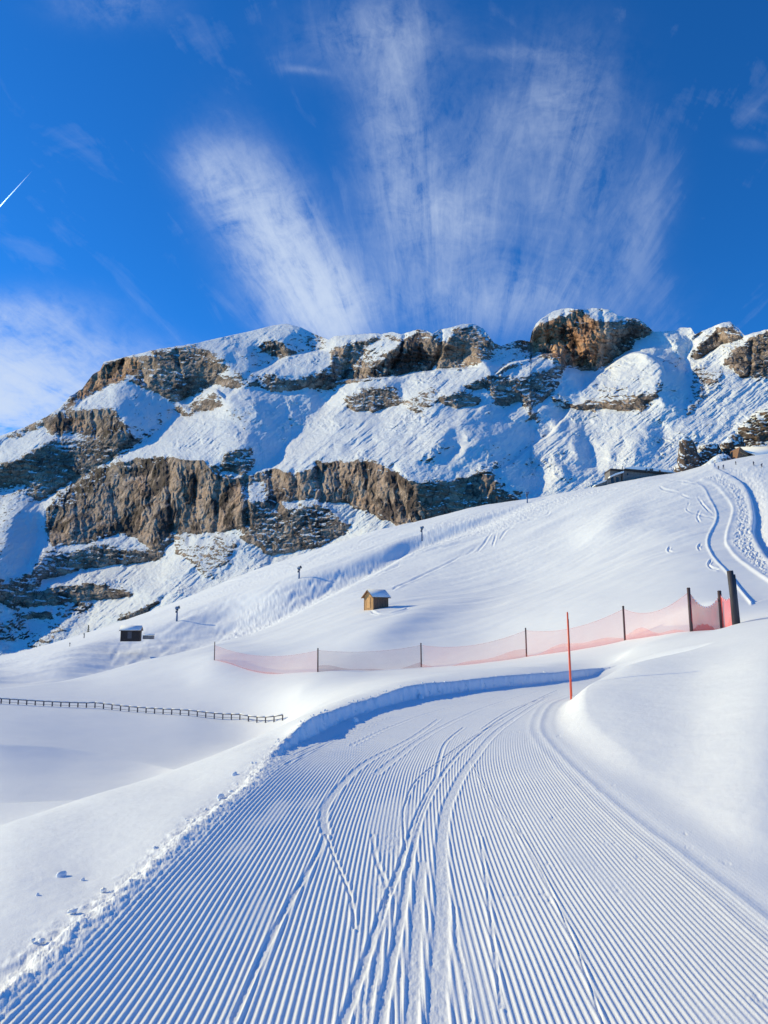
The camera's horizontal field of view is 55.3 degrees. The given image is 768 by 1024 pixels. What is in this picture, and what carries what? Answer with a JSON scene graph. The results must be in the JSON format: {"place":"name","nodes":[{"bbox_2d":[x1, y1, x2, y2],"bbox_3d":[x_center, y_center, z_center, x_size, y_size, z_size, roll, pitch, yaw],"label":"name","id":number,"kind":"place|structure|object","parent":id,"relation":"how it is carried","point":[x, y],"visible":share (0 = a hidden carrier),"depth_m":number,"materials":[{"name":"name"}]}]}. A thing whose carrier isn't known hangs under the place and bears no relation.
{"place":"outdoors","nodes":[
{"label":"outdoors","id":0,"kind":"place"},
{"bbox_2d":[0,454,767,1023],"bbox_3d":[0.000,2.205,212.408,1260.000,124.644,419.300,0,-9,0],"label":"snow ground","id":1,"kind":"structure","parent":0,"point":[526,840],"depth_m":7.34,"materials":[{"name":"white snow"}]},
{"bbox_2d":[56,871,66,876],"bbox_3d":[-2.004,2.252,4.559,0.065,0.042,0.042,7,-11,-40],"label":"snowball","id":2,"kind":"object","parent":1,"relation":"on","point":[61,873],"visible":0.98,"depth_m":4.55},
{"bbox_2d":[119,625,142,641],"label":"dark hut","id":3,"kind":"object","parent":1,"relation":"on","point":[131,632],"visible":1,"depth_m":149.49,"materials":[{"name":"brown wood"}]},
{"bbox_2d":[127,631,131,637],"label":"door","id":4,"kind":"structure","parent":3,"relation":"in","point":[129,635],"depth_m":149.35,"materials":[{"name":"grey wood"}]},
{"bbox_2d":[0,698,282,722],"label":"railing","id":5,"kind":"object","parent":1,"relation":"on","point":[163,712],"visible":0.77,"depth_m":50.93,"materials":[{"name":"grey wood"}]},
{"bbox_2d":[143,634,154,638],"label":"snowy trough","id":6,"kind":"object","parent":1,"relation":"on","point":[148,636],"visible":1,"depth_m":143.81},
{"bbox_2d":[175,606,179,620],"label":"snow cannon","id":7,"kind":"object","parent":1,"relation":"on","point":[177,608],"visible":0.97,"depth_m":186.95,"materials":[{"name":"grey metal"}]},
{"bbox_2d":[217,794,224,798],"bbox_3d":[-1.422,2.480,6.395,0.073,0.050,0.047,6,-11,-37],"label":"snowball","id":8,"kind":"object","parent":1,"relation":"on","point":[219,796],"visible":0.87,"depth_m":6.38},
{"bbox_2d":[30,671,545,943],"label":"snow crumbs","id":9,"kind":"object","parent":1,"relation":"on","point":[41,940],"visible":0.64,"depth_m":5.95,"materials":[{"name":"white snow"}]},
{"bbox_2d":[297,566,301,578],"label":"snow cannon","id":10,"kind":"object","parent":1,"relation":"on","point":[299,567],"visible":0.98,"depth_m":206.43,"materials":[{"name":"metal"}]},
{"bbox_2d":[361,589,390,609],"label":"wooden hut","id":11,"kind":"object","parent":1,"relation":"on","point":[374,599],"visible":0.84,"depth_m":100.26,"materials":[{"name":"brown wood"}]},
{"bbox_2d":[367,598,369,607],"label":"door","id":12,"kind":"structure","parent":11,"relation":"in","point":[368,599],"depth_m":100.04,"materials":[{"name":"brown wood"}]},
{"bbox_2d":[420,526,423,540],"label":"snow cannon","id":13,"kind":"object","parent":1,"relation":"on","point":[422,527],"visible":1,"depth_m":234.11,"materials":[{"name":"metal"}]},
{"bbox_2d":[214,570,739,671],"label":"fence posts","id":14,"kind":"object","parent":1,"relation":"on","point":[720,612],"visible":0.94,"depth_m":32.60,"materials":[{"name":"brown"}]},
{"bbox_2d":[567,612,571,699],"bbox_3d":[3.854,3.166,15.217,0.052,2.171,0.043,0,-9,0],"label":"marker pole","id":15,"kind":"object","parent":1,"relation":"on","point":[569,660],"visible":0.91,"depth_m":15.22,"materials":[{"name":"red plastic"}]},
{"bbox_2d":[592,466,675,486],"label":"mountain lodge","id":16,"kind":"structure","parent":1,"relation":"on","point":[612,476],"depth_m":266.99,"materials":[{"name":"grey wood"}]},
{"bbox_2d":[673,436,702,472],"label":"rock pinnacle","id":17,"kind":"object","parent":1,"relation":"on","point":[688,458],"visible":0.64,"depth_m":265.86,"materials":[{"name":"brown stone"}]},
{"bbox_2d":[697,443,721,464],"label":"rock outcrop","id":18,"kind":"object","parent":1,"relation":"on","point":[707,452],"visible":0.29,"depth_m":267.58,"materials":[{"name":"grey stone"}]},
{"bbox_2d":[702,454,731,465],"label":"snow mound","id":19,"kind":"object","parent":1,"relation":"on","point":[719,458],"visible":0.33,"depth_m":259.53,"materials":[{"name":"white snow"}]},
{"bbox_2d":[720,434,745,455],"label":"rock outcrop","id":20,"kind":"object","parent":1,"relation":"on","point":[729,443],"visible":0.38,"depth_m":270.40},
{"bbox_2d":[730,446,767,458],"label":"wooden chalet","id":21,"kind":"object","parent":1,"relation":"on","point":[738,452],"visible":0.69,"depth_m":258.68,"materials":[{"name":"brown wood"}]},
{"bbox_2d":[735,406,767,455],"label":"crag","id":22,"kind":"structure","parent":1,"relation":"on","point":[752,430],"depth_m":277.26,"materials":[{"name":"brown stone"}]},
{"bbox_2d":[0,308,767,654],"bbox_3d":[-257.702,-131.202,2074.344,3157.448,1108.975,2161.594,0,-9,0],"label":"mountain","id":23,"kind":"structure","parent":0,"point":[138,484],"depth_m":1557.94,"materials":[{"name":"white snow"}]},
{"bbox_2d":[0,0,767,435],"label":"sky","id":24,"kind":"structure","parent":0,"point":[173,173],"materials":[{"name":"blue"}]}
]}

